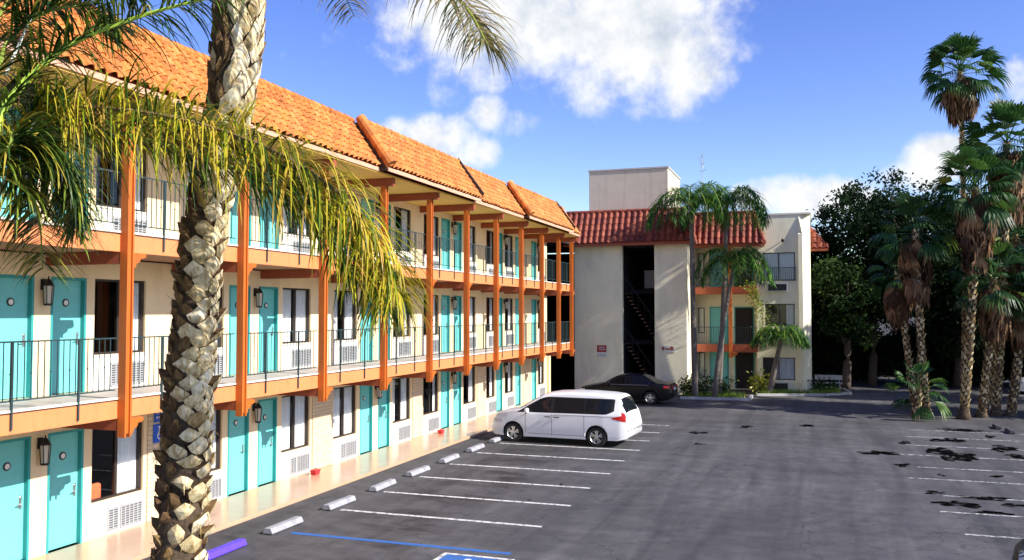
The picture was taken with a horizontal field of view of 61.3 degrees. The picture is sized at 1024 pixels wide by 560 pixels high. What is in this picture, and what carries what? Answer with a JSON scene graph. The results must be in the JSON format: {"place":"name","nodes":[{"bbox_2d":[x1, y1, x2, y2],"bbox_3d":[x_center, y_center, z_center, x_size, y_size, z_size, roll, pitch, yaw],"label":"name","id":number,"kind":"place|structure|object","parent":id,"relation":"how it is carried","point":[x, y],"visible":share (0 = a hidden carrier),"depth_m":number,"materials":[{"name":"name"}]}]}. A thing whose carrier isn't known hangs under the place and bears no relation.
{"place":"outdoors","nodes":[
{"label":"outdoors","id":0,"kind":"place"},
{"bbox_2d":[0,0,580,559],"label":"motel building","id":1,"kind":"structure","parent":0,"point":[308,380],"depth_m":21.55,"materials":[{"name":"beige paint"}]},
{"bbox_2d":[0,436,30,559],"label":"door","id":2,"kind":"structure","parent":1,"relation":"in","point":[15,454],"depth_m":15.34,"materials":[{"name":"teal paint"}]},
{"bbox_2d":[0,274,34,399],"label":"door","id":3,"kind":"structure","parent":1,"relation":"in","point":[16,307],"depth_m":15.42,"materials":[{"name":"teal paint"}]},
{"bbox_2d":[0,107,35,219],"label":"door","id":4,"kind":"structure","parent":1,"relation":"in","point":[4,203],"depth_m":15.29,"materials":[{"name":"teal paint"}]},
{"bbox_2d":[46,429,83,553],"bbox_3d":[-8.472,3.939,16.293,0.158,2.200,0.830,-1,-2,19],"label":"door","id":5,"kind":"structure","parent":1,"relation":"in","point":[64,514],"depth_m":16.37,"materials":[{"name":"teal paint"}]},
{"bbox_2d":[49,277,86,395],"bbox_3d":[-8.472,1.051,16.402,0.158,2.200,0.830,-1,-2,19],"label":"door","id":6,"kind":"structure","parent":1,"relation":"in","point":[68,310],"depth_m":16.46,"materials":[{"name":"teal paint"}]},
{"bbox_2d":[90,422,144,505],"bbox_3d":[-8.055,3.646,17.552,0.227,1.560,1.420,-1,-2,19],"label":"window","id":7,"kind":"structure","parent":1,"relation":"in","point":[125,474],"depth_m":17.89,"materials":[{"name":"white metal"}]},
{"bbox_2d":[94,279,146,356],"bbox_3d":[-8.055,0.758,17.661,0.227,1.560,1.420,-1,-2,19],"label":"window","id":8,"kind":"structure","parent":1,"relation":"in","point":[138,288],"depth_m":18.18,"materials":[{"name":"brown glass"}]},
{"bbox_2d":[97,134,148,214],"bbox_3d":[-8.055,-2.190,17.773,0.227,1.560,1.420,-1,-2,19],"label":"window","id":9,"kind":"structure","parent":1,"relation":"in","point":[118,207],"depth_m":18.30,"materials":[{"name":"glass"}]},
{"bbox_2d":[153,412,163,442],"bbox_3d":[-7.562,3.115,18.598,0.020,0.740,0.420,-1,-2,19],"label":"accessible parking sign","id":10,"kind":"object","parent":1,"relation":"attached to","point":[156,434],"visible":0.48,"depth_m":18.48,"materials":[{"name":"metal"}]},
{"bbox_2d":[210,410,222,473],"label":"window","id":11,"kind":"structure","parent":1,"relation":"in","point":[216,442],"depth_m":20.59,"materials":[{"name":"brown glass"}]},
{"bbox_2d":[227,409,248,496],"bbox_3d":[-6.775,4.125,21.205,0.158,2.200,0.830,-1,-2,19],"label":"door","id":12,"kind":"structure","parent":1,"relation":"in","point":[238,427],"depth_m":21.29,"materials":[{"name":"teal paint"}]},
{"bbox_2d":[228,285,250,375],"bbox_3d":[-6.775,1.237,21.314,0.158,2.200,0.830,-1,-2,19],"label":"door","id":13,"kind":"structure","parent":1,"relation":"in","point":[232,288],"depth_m":21.22,"materials":[{"name":"teal paint"}]},
{"bbox_2d":[230,172,251,245],"bbox_3d":[-6.775,-1.711,21.425,0.158,2.200,0.830,-1,-2,19],"label":"door","id":14,"kind":"structure","parent":1,"relation":"in","point":[234,220],"depth_m":21.34,"materials":[{"name":"teal paint"}]},
{"bbox_2d":[257,397,276,486],"bbox_3d":[-6.383,4.167,22.338,0.158,2.200,0.830,-1,-2,19],"label":"door","id":15,"kind":"structure","parent":1,"relation":"in","point":[267,429],"depth_m":22.47,"materials":[{"name":"teal paint"}]},
{"bbox_2d":[258,286,277,372],"bbox_3d":[-6.383,1.279,22.447,0.158,2.200,0.830,-1,-2,19],"label":"door","id":16,"kind":"structure","parent":1,"relation":"in","point":[268,314],"depth_m":22.59,"materials":[{"name":"teal paint"}]},
{"bbox_2d":[260,173,278,249],"bbox_3d":[-6.383,-1.668,22.559,0.158,2.200,0.830,-1,-2,19],"label":"door","id":17,"kind":"structure","parent":1,"relation":"in","point":[272,246],"depth_m":22.69,"materials":[{"name":"teal paint"}]},
{"bbox_2d":[281,396,310,454],"bbox_3d":[-5.967,3.875,23.597,0.228,1.560,1.420,-1,-2,19],"label":"window","id":18,"kind":"structure","parent":1,"relation":"in","point":[297,424],"depth_m":23.61,"materials":[{"name":"brown metal"}]},
{"bbox_2d":[283,180,309,238],"bbox_3d":[-5.967,-1.961,23.818,0.228,1.560,1.420,-1,-2,19],"label":"window","id":19,"kind":"structure","parent":1,"relation":"in","point":[305,228],"depth_m":23.78,"materials":[{"name":"brown metal"}]},
{"bbox_2d":[282,288,311,344],"bbox_3d":[-5.967,0.987,23.707,0.228,1.560,1.420,-1,-2,19],"label":"window","id":20,"kind":"structure","parent":1,"relation":"in","point":[298,319],"depth_m":23.72,"materials":[{"name":"brown metal"}]},
{"bbox_2d":[333,385,356,440],"bbox_3d":[-5.108,3.969,26.081,0.228,1.560,1.420,-1,-2,19],"label":"window","id":21,"kind":"structure","parent":1,"relation":"in","point":[347,392],"depth_m":26.22,"materials":[{"name":"brown glass"}]},
{"bbox_2d":[333,290,357,341],"bbox_3d":[-5.108,1.081,26.191,0.228,1.560,1.420,-1,-2,19],"label":"window","id":22,"kind":"structure","parent":1,"relation":"in","point":[347,314],"depth_m":26.48,"materials":[{"name":"brown glass"}]},
{"bbox_2d":[359,386,372,454],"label":"door","id":23,"kind":"structure","parent":1,"relation":"in","point":[366,392],"depth_m":27.45,"materials":[{"name":"teal paint"}]},
{"bbox_2d":[360,291,372,360],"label":"door","id":24,"kind":"structure","parent":1,"relation":"in","point":[369,323],"depth_m":27.54,"materials":[{"name":"teal paint"}]},
{"bbox_2d":[378,383,389,448],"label":"door","id":25,"kind":"structure","parent":1,"relation":"in","point":[383,403],"depth_m":28.62,"materials":[{"name":"teal paint"}]},
{"bbox_2d":[392,378,410,424],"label":"window","id":26,"kind":"structure","parent":1,"relation":"in","point":[401,381],"depth_m":29.97,"materials":[{"name":"brown glass"}]},
{"bbox_2d":[393,206,410,252],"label":"window","id":27,"kind":"structure","parent":1,"relation":"in","point":[402,212],"depth_m":30.21,"materials":[{"name":"brown glass"}]},
{"bbox_2d":[394,294,411,338],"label":"window","id":28,"kind":"structure","parent":1,"relation":"in","point":[408,314],"depth_m":30.35,"materials":[{"name":"brown metal"}]},
{"bbox_2d":[423,294,437,336],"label":"window","id":29,"kind":"structure","parent":1,"relation":"in","point":[435,308],"depth_m":32.70,"materials":[{"name":"brown glass"}]},
{"bbox_2d":[423,372,439,416],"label":"window","id":30,"kind":"structure","parent":1,"relation":"in","point":[435,379],"depth_m":32.52,"materials":[{"name":"brown glass"}]},
{"bbox_2d":[441,371,449,427],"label":"door","id":31,"kind":"structure","parent":1,"relation":"in","point":[445,375],"depth_m":33.41,"materials":[{"name":"teal paint"}]},
{"bbox_2d":[441,295,449,351],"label":"door","id":32,"kind":"structure","parent":1,"relation":"in","point":[445,301],"depth_m":33.50,"materials":[{"name":"teal paint"}]},
{"bbox_2d":[441,218,449,269],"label":"door","id":33,"kind":"structure","parent":1,"relation":"in","point":[445,223],"depth_m":33.58,"materials":[{"name":"teal paint"}]},
{"bbox_2d":[453,372,461,425],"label":"door","id":34,"kind":"structure","parent":1,"relation":"in","point":[456,387],"depth_m":34.54,"materials":[{"name":"teal paint"}]},
{"bbox_2d":[453,296,461,350],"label":"door","id":35,"kind":"structure","parent":1,"relation":"in","point":[457,313],"depth_m":34.72,"materials":[{"name":"teal paint"}]},
{"bbox_2d":[454,221,461,270],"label":"door","id":36,"kind":"structure","parent":1,"relation":"in","point":[458,236],"depth_m":34.86,"materials":[{"name":"teal paint"}]},
{"bbox_2d":[463,366,476,405],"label":"window","id":37,"kind":"structure","parent":1,"relation":"in","point":[470,390],"depth_m":36.08,"materials":[{"name":"brown glass"}]},
{"bbox_2d":[486,297,492,332],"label":"window","id":38,"kind":"structure","parent":1,"relation":"in","point":[489,300],"depth_m":38.09,"materials":[{"name":"black glass"}]},
{"bbox_2d":[486,230,492,265],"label":"window","id":39,"kind":"structure","parent":1,"relation":"in","point":[490,233],"depth_m":38.52,"materials":[{"name":"black glass"}]},
{"bbox_2d":[486,367,495,399],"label":"window","id":40,"kind":"structure","parent":1,"relation":"in","point":[490,372],"depth_m":38.32,"materials":[{"name":"white glass"}]},
{"bbox_2d":[496,362,502,411],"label":"door","id":41,"kind":"structure","parent":1,"relation":"in","point":[499,373],"depth_m":39.23,"materials":[{"name":"teal paint"}]},
{"bbox_2d":[505,362,513,394],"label":"window","id":42,"kind":"structure","parent":1,"relation":"in","point":[508,375],"depth_m":40.67,"materials":[{"name":"white glass"}]},
{"bbox_2d":[505,298,513,331],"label":"window","id":43,"kind":"structure","parent":1,"relation":"in","point":[508,312],"depth_m":40.78,"materials":[{"name":"black glass"}]},
{"bbox_2d":[505,235,513,268],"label":"window","id":44,"kind":"structure","parent":1,"relation":"in","point":[508,248],"depth_m":40.90,"materials":[{"name":"black glass"}]},
{"bbox_2d":[515,299,518,344],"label":"door","id":45,"kind":"structure","parent":1,"relation":"in","point":[516,300],"depth_m":41.63,"materials":[{"name":"teal paint"}]},
{"bbox_2d":[515,237,518,277],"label":"door","id":46,"kind":"structure","parent":1,"relation":"in","point":[516,238],"depth_m":41.74,"materials":[{"name":"teal paint"}]},
{"bbox_2d":[515,362,520,405],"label":"door","id":47,"kind":"structure","parent":1,"relation":"in","point":[517,367],"depth_m":41.65,"materials":[{"name":"teal paint"}]},
{"bbox_2d":[531,299,535,342],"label":"door","id":48,"kind":"structure","parent":1,"relation":"in","point":[533,302],"depth_m":44.02,"materials":[{"name":"teal paint"}]},
{"bbox_2d":[531,359,536,400],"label":"door","id":49,"kind":"structure","parent":1,"relation":"in","point":[533,361],"depth_m":44.04,"materials":[{"name":"teal paint"}]},
{"bbox_2d":[82,0,1023,258],"label":"sky","id":50,"kind":"structure","parent":0,"point":[790,101],"materials":[{"name":"blue"}]},
{"bbox_2d":[141,377,1023,559],"bbox_3d":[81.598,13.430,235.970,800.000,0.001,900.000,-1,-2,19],"label":"asphalt lot","id":51,"kind":"structure","parent":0,"point":[776,481],"depth_m":21.42,"materials":[{"name":"asphalt"}]},
{"bbox_2d":[207,538,246,559],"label":"wheel stop","id":52,"kind":"object","parent":51,"relation":"on","point":[226,548],"visible":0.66,"depth_m":16.16,"materials":[{"name":"blue paint"}]},
{"bbox_2d":[29,399,533,559],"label":"walkway","id":53,"kind":"structure","parent":51,"relation":"on","point":[132,543],"depth_m":21.27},
{"bbox_2d":[263,516,302,533],"bbox_3d":[-4.763,5.108,18.042,0.230,0.115,1.120,-1,-2,20],"label":"wheel stop","id":54,"kind":"object","parent":51,"relation":"on","point":[283,525],"visible":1,"depth_m":17.92,"materials":[{"name":"concrete"}]},
{"bbox_2d":[322,495,355,509],"bbox_3d":[-4.026,5.189,20.177,0.230,0.115,1.120,-1,-2,20],"label":"wheel stop","id":55,"kind":"object","parent":51,"relation":"on","point":[339,502],"visible":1,"depth_m":20.04,"materials":[{"name":"concrete"}]},
{"bbox_2d":[369,479,395,491],"bbox_3d":[-3.317,5.266,22.227,0.230,0.115,1.120,-1,-2,18],"label":"wheel stop","id":56,"kind":"object","parent":51,"relation":"on","point":[382,485],"visible":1,"depth_m":22.07,"materials":[{"name":"concrete"}]},
{"bbox_2d":[289,532,510,554],"bbox_3d":[-2.269,5.139,16.915,4.750,0.001,0.150,-1,-2,19],"label":"stall line","id":57,"kind":"object","parent":51,"relation":"on","point":[423,545],"visible":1,"depth_m":16.86,"materials":[{"name":"blue paint"}]},
{"bbox_2d":[341,509,541,526],"bbox_3d":[-1.638,5.217,18.970,4.800,0.001,0.120,-1,-2,19],"label":"stall line","id":58,"kind":"object","parent":51,"relation":"on","point":[442,518],"visible":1,"depth_m":18.91,"materials":[{"name":"white paint"}]},
{"bbox_2d":[439,554,501,559],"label":"accessible square","id":59,"kind":"structure","parent":51,"relation":"on","point":[452,557],"depth_m":15.83,"materials":[{"name":"blue paint"}]},
{"bbox_2d":[384,491,570,505],"bbox_3d":[-0.926,5.292,20.955,4.850,0.001,0.120,-1,-2,19],"label":"stall line","id":60,"kind":"object","parent":51,"relation":"on","point":[478,498],"visible":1,"depth_m":20.94,"materials":[{"name":"white paint"}]},
{"bbox_2d":[420,476,589,488],"bbox_3d":[-0.261,5.368,22.956,4.800,0.001,0.120,-1,-2,19],"label":"stall line","id":61,"kind":"object","parent":51,"relation":"on","point":[505,482],"visible":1,"depth_m":22.91,"materials":[{"name":"white paint"}]},
{"bbox_2d":[492,389,641,446],"bbox_3d":[1.884,4.761,30.445,5.127,1.786,2.407,-1,-2,23],"label":"minivan","id":62,"kind":"object","parent":51,"relation":"on","point":[597,418],"visible":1,"depth_m":29.47,"materials":[{"name":"white paint"}]},
{"bbox_2d":[579,373,677,404],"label":"sedan","id":63,"kind":"object","parent":51,"relation":"on","point":[648,389],"visible":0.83,"depth_m":42.57,"materials":[{"name":"black paint"}]},
{"bbox_2d":[563,166,828,394],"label":"motel wing","id":64,"kind":"structure","parent":51,"relation":"on","point":[632,294],"depth_m":49.06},
{"bbox_2d":[709,251,727,286],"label":"door","id":65,"kind":"structure","parent":64,"relation":"in","point":[717,278],"depth_m":51.34,"materials":[{"name":"teal paint"}]},
{"bbox_2d":[710,307,727,343],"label":"door","id":66,"kind":"structure","parent":64,"relation":"in","point":[715,312],"depth_m":51.24,"materials":[{"name":"teal paint"}]},
{"bbox_2d":[710,352,728,387],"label":"door","id":67,"kind":"structure","parent":64,"relation":"in","point":[712,354],"depth_m":51.01,"materials":[{"name":"teal paint"}]},
{"bbox_2d":[734,307,753,343],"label":"door","id":68,"kind":"structure","parent":64,"relation":"in","point":[743,316],"depth_m":50.73,"materials":[{"name":"paint"}]},
{"bbox_2d":[734,251,753,286],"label":"door","id":69,"kind":"structure","parent":64,"relation":"in","point":[750,280],"depth_m":50.78,"materials":[{"name":"paint"}]},
{"bbox_2d":[735,352,754,388],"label":"door","id":70,"kind":"structure","parent":64,"relation":"in","point":[744,361],"depth_m":50.62,"materials":[{"name":"paint"}]},
{"bbox_2d":[740,280,773,332],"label":"climbing vine","id":71,"kind":"object","parent":64,"relation":"hanging from","point":[754,291],"visible":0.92,"depth_m":48.62,"materials":[{"name":"green plant"}]},
{"bbox_2d":[762,252,794,279],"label":"window","id":72,"kind":"structure","parent":64,"relation":"in","point":[784,259],"depth_m":48.95,"materials":[{"name":"grey glass"}]},
{"bbox_2d":[763,357,794,379],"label":"window","id":73,"kind":"structure","parent":64,"relation":"in","point":[786,366],"depth_m":48.72,"materials":[{"name":"grey glass"}]},
{"bbox_2d":[765,304,794,325],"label":"window","id":74,"kind":"structure","parent":64,"relation":"in","point":[783,314],"depth_m":49.06,"materials":[{"name":"grey glass"}]},
{"bbox_2d":[680,388,851,400],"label":"kerb","id":75,"kind":"structure","parent":51,"relation":"on","point":[848,392],"depth_m":46.70,"materials":[{"name":"concrete"}]},
{"bbox_2d":[687,389,846,397],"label":"planting strip","id":76,"kind":"object","parent":51,"relation":"on","point":[841,390],"visible":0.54,"depth_m":45.44,"materials":[{"name":"soil"}]},
{"bbox_2d":[677,375,704,395],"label":"shrub","id":77,"kind":"object","parent":76,"relation":"on","point":[685,385],"visible":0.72,"depth_m":46.39,"materials":[{"name":"green plant"}]},
{"bbox_2d":[643,181,742,395],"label":"queen palm","id":78,"kind":"object","parent":76,"relation":"on","point":[680,199],"visible":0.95,"depth_m":45.60,"materials":[{"name":"green plant"}]},
{"bbox_2d":[686,370,725,394],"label":"shrub","id":79,"kind":"object","parent":76,"relation":"on","point":[705,382],"visible":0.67,"depth_m":46.51,"materials":[{"name":"green plant"}]},
{"bbox_2d":[678,185,772,393],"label":"queen palm","id":80,"kind":"object","parent":76,"relation":"on","point":[761,218],"visible":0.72,"depth_m":45.75,"materials":[{"name":"green plant"}]},
{"bbox_2d":[692,244,775,396],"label":"queen palm","id":81,"kind":"object","parent":76,"relation":"on","point":[733,258],"visible":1,"depth_m":45.18,"materials":[{"name":"green plant"}]},
{"bbox_2d":[737,369,776,392],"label":"shrub","id":82,"kind":"object","parent":76,"relation":"on","point":[761,381],"visible":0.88,"depth_m":47.85,"materials":[{"name":"green plant"}]},
{"bbox_2d":[683,386,840,397],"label":"grass","id":83,"kind":"structure","parent":76,"relation":"on","point":[740,395],"depth_m":47.10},
{"bbox_2d":[749,323,811,392],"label":"date palm","id":84,"kind":"object","parent":76,"relation":"on","point":[792,333],"visible":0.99,"depth_m":46.67,"materials":[{"name":"green plant"}]},
{"bbox_2d":[807,376,847,391],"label":"shrub","id":85,"kind":"object","parent":76,"relation":"on","point":[820,385],"visible":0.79,"depth_m":48.19,"materials":[{"name":"green plant"}]},
{"bbox_2d":[810,235,843,381],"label":"broadleaf tree","id":86,"kind":"object","parent":51,"relation":"on","point":[812,325],"visible":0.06,"depth_m":56.13,"materials":[{"name":"green plant"}]},
{"bbox_2d":[811,324,866,381],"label":"dark shrub","id":87,"kind":"object","parent":51,"relation":"on","point":[834,356],"visible":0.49,"depth_m":55.30,"materials":[{"name":"green plant"}]},
{"bbox_2d":[811,251,896,388],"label":"broadleaf tree","id":88,"kind":"object","parent":51,"relation":"on","point":[840,318],"visible":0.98,"depth_m":50.46,"materials":[{"name":"green plant"}]},
{"bbox_2d":[806,166,926,385],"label":"broadleaf tree","id":89,"kind":"object","parent":51,"relation":"on","point":[847,198],"visible":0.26,"depth_m":53.22,"materials":[{"name":"green plant"}]},
{"bbox_2d":[852,319,894,381],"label":"dark shrub","id":90,"kind":"object","parent":51,"relation":"on","point":[880,349],"visible":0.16,"depth_m":56.33,"materials":[{"name":"green plant"}]},
{"bbox_2d":[867,243,936,403],"bbox_3d":[18.110,2.292,40.181,3.073,8.127,3.177,-1,-2,19],"label":"fan palm","id":91,"kind":"object","parent":51,"relation":"on","point":[899,310],"visible":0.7,"depth_m":39.91,"materials":[{"name":"brown plant"}]},
{"bbox_2d":[866,191,960,416],"bbox_3d":[17.620,0.986,37.881,4.225,9.986,3.673,1,-3,-34],"label":"fan palm","id":92,"kind":"object","parent":51,"relation":"on","point":[916,264],"visible":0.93,"depth_m":37.55,"materials":[{"name":"green plant"}]},
{"bbox_2d":[880,323,952,383],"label":"dark shrub","id":93,"kind":"object","parent":51,"relation":"on","point":[896,357],"visible":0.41,"depth_m":54.77,"materials":[{"name":"green plant"}]},
{"bbox_2d":[884,361,951,421],"bbox_3d":[17.222,4.766,36.775,2.744,2.783,3.035,-1,-2,19],"label":"fan palm","id":94,"kind":"object","parent":51,"relation":"on","point":[919,410],"visible":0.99,"depth_m":36.63,"materials":[{"name":"green plant"}]},
{"bbox_2d":[838,171,999,387],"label":"broadleaf tree","id":95,"kind":"object","parent":51,"relation":"on","point":[866,231],"visible":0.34,"depth_m":50.51,"materials":[{"name":"green plant"}]},
{"bbox_2d":[926,447,978,461],"bbox_3d":[13.952,5.532,27.424,1.431,0.001,3.047,-1,-2,19],"label":"tar patch","id":96,"kind":"object","parent":51,"relation":"on","point":[969,457],"visible":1,"depth_m":27.41,"materials":[{"name":"asphalt"}]},
{"bbox_2d":[905,326,1005,386],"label":"dark shrub","id":97,"kind":"object","parent":51,"relation":"on","point":[948,371],"visible":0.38,"depth_m":52.89,"materials":[{"name":"green plant"}]},
{"bbox_2d":[931,500,981,507],"bbox_3d":[10.439,5.264,20.342,1.064,0.001,0.784,-1,-2,19],"label":"tar patch","id":98,"kind":"object","parent":51,"relation":"on","point":[970,505],"visible":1,"depth_m":20.27,"materials":[{"name":"asphalt"}]},
{"bbox_2d":[893,182,1023,387],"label":"broadleaf tree","id":99,"kind":"object","parent":51,"relation":"on","point":[940,321],"visible":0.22,"depth_m":51.30,"materials":[{"name":"green plant"}]},
{"bbox_2d":[919,31,1013,381],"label":"fan palm","id":100,"kind":"object","parent":51,"relation":"on","point":[958,99],"visible":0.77,"depth_m":40.27,"materials":[{"name":"green plant"}]},
{"bbox_2d":[926,144,1023,419],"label":"fan palm","id":101,"kind":"object","parent":51,"relation":"on","point":[980,215],"visible":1,"depth_m":36.39,"materials":[{"name":"green plant"}]},
{"bbox_2d":[946,239,1023,417],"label":"fan palm","id":102,"kind":"object","parent":51,"relation":"on","point":[995,309],"visible":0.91,"depth_m":36.73,"materials":[{"name":"green plant"}]},
{"bbox_2d":[951,98,1023,415],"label":"fan palm","id":103,"kind":"object","parent":51,"relation":"on","point":[1005,113],"visible":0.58,"depth_m":37.83,"materials":[{"name":"green plant"}]},
{"bbox_2d":[974,333,1023,383],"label":"dark shrub","id":104,"kind":"object","parent":51,"relation":"on","point":[1007,370],"visible":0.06,"depth_m":53.69,"materials":[{"name":"green plant"}]},
{"bbox_2d":[978,204,1023,411],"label":"fan palm","id":105,"kind":"object","parent":51,"relation":"on","point":[1013,239],"visible":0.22,"depth_m":39.31,"materials":[{"name":"green plant"}]},
{"bbox_2d":[998,264,1023,416],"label":"fan palm","id":106,"kind":"object","parent":51,"relation":"on","point":[1016,338],"visible":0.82,"depth_m":37.59,"materials":[{"name":"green plant"}]},
{"bbox_2d":[1012,539,1023,559],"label":"sedan","id":107,"kind":"object","parent":51,"relation":"on","point":[1018,552],"visible":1,"depth_m":13.91,"materials":[{"name":"black paint"}]},
{"bbox_2d":[818,317,915,376],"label":"house","id":108,"kind":"structure","parent":0,"point":[883,329],"depth_m":60.75,"materials":[{"name":"paint"}]},
{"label":"planting bed","id":109,"kind":"structure","parent":0,"visible":0},
{"bbox_2d":[149,0,524,559],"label":"queen palm","id":110,"kind":"object","parent":109,"relation":"on","point":[184,504],"visible":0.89,"depth_m":8.87,"materials":[{"name":"plant"}]},
{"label":"planting bed","id":111,"kind":"structure","parent":0,"visible":0},
{"bbox_2d":[0,0,450,345],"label":"queen palm","id":112,"kind":"object","parent":111,"relation":"on","point":[29,137],"visible":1,"depth_m":7.54,"materials":[{"name":"green plant"}]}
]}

